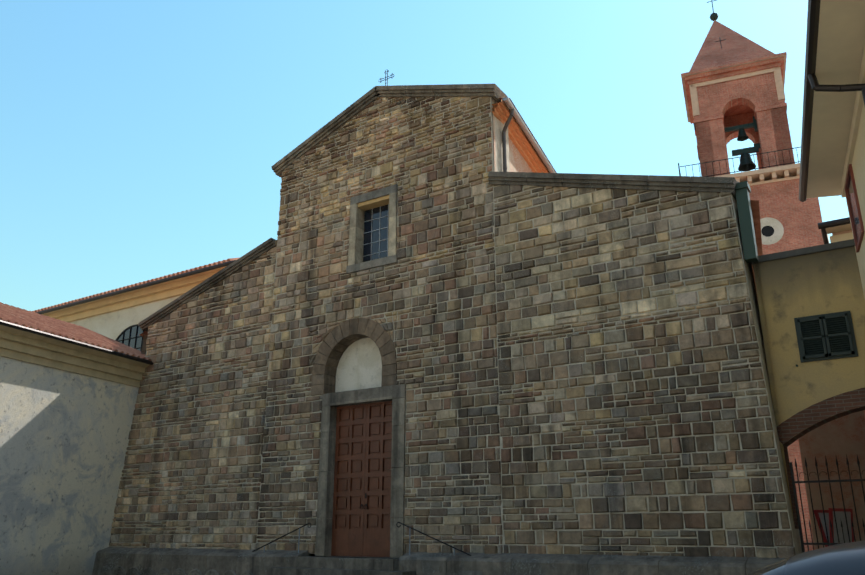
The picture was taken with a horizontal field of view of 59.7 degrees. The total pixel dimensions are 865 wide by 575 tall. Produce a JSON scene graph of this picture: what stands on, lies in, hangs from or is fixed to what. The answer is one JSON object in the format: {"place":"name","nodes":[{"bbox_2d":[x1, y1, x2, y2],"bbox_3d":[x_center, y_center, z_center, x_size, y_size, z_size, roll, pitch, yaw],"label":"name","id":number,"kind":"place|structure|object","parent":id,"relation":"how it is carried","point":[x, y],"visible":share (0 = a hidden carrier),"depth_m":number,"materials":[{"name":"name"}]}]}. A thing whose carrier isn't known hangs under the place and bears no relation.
{"place":"outdoors","nodes":[
{"label":"outdoors","id":0,"kind":"place"},
{"bbox_2d":[0,325,149,574],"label":"building wall","id":1,"kind":"structure","parent":0,"point":[66,413],"depth_m":20.55,"materials":[{"name":"grey paint"}]},
{"bbox_2d":[0,302,150,360],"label":"tiled roof","id":2,"kind":"structure","parent":1,"relation":"on","point":[27,318],"depth_m":22.39,"materials":[{"name":"tile"}]},
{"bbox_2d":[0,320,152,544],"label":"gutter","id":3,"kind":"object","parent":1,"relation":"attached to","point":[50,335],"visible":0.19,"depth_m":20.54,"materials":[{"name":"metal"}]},
{"bbox_2d":[0,0,848,310],"label":"sky","id":4,"kind":"structure","parent":0,"point":[141,140],"materials":[{"name":"blue"}]},
{"bbox_2d":[92,547,785,574],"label":"church plinth and steps","id":5,"kind":"structure","parent":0,"point":[145,561],"depth_m":15.99,"materials":[{"name":"grey stone"}]},
{"bbox_2d":[252,522,470,555],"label":"handrails","id":6,"kind":"object","parent":5,"relation":"on","point":[410,528],"visible":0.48,"depth_m":16.52,"materials":[{"name":"black metal"}]},
{"bbox_2d":[751,239,864,528],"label":"building wall","id":7,"kind":"structure","parent":0,"point":[812,281],"depth_m":13.66,"materials":[{"name":"yellow paint"}]},
{"bbox_2d":[794,311,858,366],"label":"window shutters","id":8,"kind":"object","parent":7,"relation":"attached to","point":[828,336],"visible":1,"depth_m":13.47,"materials":[{"name":"green wood"}]},
{"bbox_2d":[798,411,864,549],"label":"ochre building courtyard walls","id":9,"kind":"structure","parent":0,"point":[840,438],"depth_m":16.22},
{"label":"piazza ground","id":10,"kind":"structure","parent":0,"visible":0},
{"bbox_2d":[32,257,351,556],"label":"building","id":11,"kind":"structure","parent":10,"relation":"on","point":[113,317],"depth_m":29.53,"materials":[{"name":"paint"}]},
{"bbox_2d":[115,324,144,351],"bbox_3d":[-11.505,2.131,28.919,2.871,1.475,0.079,-11,-21,31],"label":"arched window","id":12,"kind":"structure","parent":11,"relation":"attached to","point":[130,336],"depth_m":29.02,"materials":[{"name":"clear glass"}]},
{"bbox_2d":[36,260,235,314],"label":"roof","id":13,"kind":"structure","parent":11,"relation":"attached to","point":[141,286],"depth_m":28.51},
{"bbox_2d":[109,96,801,557],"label":"wall stones","id":14,"kind":"object","parent":10,"relation":"on","point":[497,141],"visible":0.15,"depth_m":16.48,"materials":[{"name":"brown stone"}]},
{"bbox_2d":[311,318,405,557],"bbox_3d":[-1.815,3.532,18.269,2.930,5.761,0.760,-11,-21,31],"label":"door frame","id":15,"kind":"object","parent":14,"relation":"attached to","point":[338,340],"visible":0.73,"depth_m":18.28,"materials":[{"name":"grey stone"}]},
{"bbox_2d":[335,338,382,391],"bbox_3d":[-1.744,1.965,19.157,1.860,1.450,0.001,-11,-21,31],"label":"lunette","id":16,"kind":"object","parent":15,"relation":"in","point":[360,365],"visible":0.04,"depth_m":19.23,"materials":[{"name":"white paint"}]},
{"bbox_2d":[331,401,391,556],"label":"church door leaves","id":17,"kind":"object","parent":15,"relation":"in","point":[363,446],"visible":0.83,"depth_m":17.99,"materials":[{"name":"brown wood"}]},
{"bbox_2d":[346,184,397,273],"bbox_3d":[-1.479,-1.484,19.723,1.600,2.160,0.365,-11,-21,31],"label":"window frame","id":18,"kind":"object","parent":14,"relation":"in","point":[356,263],"visible":0.58,"depth_m":19.69,"materials":[{"name":"grey stone"}]},
{"bbox_2d":[358,195,388,261],"bbox_3d":[-1.466,-1.465,19.749,1.090,1.740,0.300,-11,-21,31],"label":"window","id":19,"kind":"structure","parent":18,"relation":"in","point":[376,224],"depth_m":19.94,"materials":[{"name":"grey glass"}]},
{"bbox_2d":[138,84,737,331],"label":"church cornices","id":20,"kind":"object","parent":14,"relation":"attached to","point":[495,92],"visible":0.56,"depth_m":18.90,"materials":[{"name":"stone"}]},
{"bbox_2d":[379,69,393,85],"bbox_3d":[-1.303,-5.790,21.298,0.448,0.843,0.335,1,-18,-4],"label":"cross","id":21,"kind":"object","parent":20,"relation":"on","point":[386,77],"visible":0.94,"depth_m":21.35,"materials":[{"name":"grey metal"}]},
{"bbox_2d":[140,98,790,503],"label":"church nave and aisles","id":22,"kind":"structure","parent":10,"relation":"on","point":[524,156],"depth_m":19.75,"materials":[{"name":"orange paint"}]},
{"bbox_2d":[502,97,555,172],"bbox_3d":[6.934,0.337,29.367,0.385,2.594,26.150,-8,-20,23],"label":"gutter","id":23,"kind":"object","parent":22,"relation":"attached to","point":[520,121],"visible":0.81,"depth_m":19.05,"materials":[{"name":"grey metal"}]},
{"bbox_2d":[735,181,758,262],"bbox_3d":[6.048,-1.354,14.648,0.341,1.787,0.342,-11,-21,31],"label":"downspout","id":24,"kind":"object","parent":22,"relation":"attached to","point":[742,190],"visible":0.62,"depth_m":14.49,"materials":[{"name":"green metal"}]},
{"bbox_2d":[681,20,823,551],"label":"bell tower","id":25,"kind":"structure","parent":10,"relation":"on","point":[736,79],"depth_m":40.95,"materials":[{"name":"red brick"}]},
{"bbox_2d":[707,0,725,47],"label":"bell tower finial and cross","id":26,"kind":"object","parent":25,"relation":"on","point":[713,16],"visible":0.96,"depth_m":45.62,"materials":[{"name":"black metal"}]},
{"bbox_2d":[678,147,799,176],"bbox_3d":[17.550,-5.555,42.040,6.807,1.150,6.807,-7,-19,21],"label":"railing","id":27,"kind":"object","parent":25,"relation":"on","point":[762,167],"visible":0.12,"depth_m":39.14,"materials":[{"name":"black metal"}]},
{"bbox_2d":[724,116,760,171],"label":"bells","id":28,"kind":"object","parent":25,"relation":"hanging from","point":[743,136],"visible":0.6,"depth_m":41.34,"materials":[{"name":"black metal"}]},
{"bbox_2d":[760,213,788,249],"bbox_3d":[16.896,-2.842,38.018,2.000,2.000,0.020,-7,-19,21],"label":"bell tower oculus","id":29,"kind":"object","parent":25,"relation":"in","point":[774,231],"visible":0.58,"depth_m":37.90,"materials":[{"name":"white stone"}]},
{"bbox_2d":[747,540,864,574],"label":"parked car","id":30,"kind":"object","parent":10,"relation":"on","point":[844,559],"visible":1,"depth_m":3.03,"materials":[{"name":"grey paint"}]},
{"bbox_2d":[789,454,864,552],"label":"iron fence","id":31,"kind":"object","parent":10,"relation":"on","point":[850,480],"visible":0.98,"depth_m":12.74,"materials":[{"name":"black metal"}]},
{"bbox_2d":[814,508,853,546],"bbox_3d":[7.254,4.879,13.316,0.650,1.879,0.413,10,-21,-29],"label":"sign","id":32,"kind":"object","parent":10,"relation":"on","point":[839,514],"visible":0.58,"depth_m":13.46,"materials":[{"name":"grey"}]},
{"bbox_2d":[806,0,864,298],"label":"building","id":33,"kind":"structure","parent":10,"relation":"on","point":[837,157],"depth_m":11.56,"materials":[{"name":"yellow paint"}]},
{"bbox_2d":[799,0,864,201],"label":"gutter","id":34,"kind":"object","parent":33,"relation":"attached to","point":[811,84],"visible":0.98,"depth_m":10.54,"materials":[{"name":"grey metal"}]},
{"bbox_2d":[818,217,864,416],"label":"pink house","id":35,"kind":"structure","parent":10,"relation":"on","point":[840,229],"depth_m":15.51,"materials":[{"name":"paint"}]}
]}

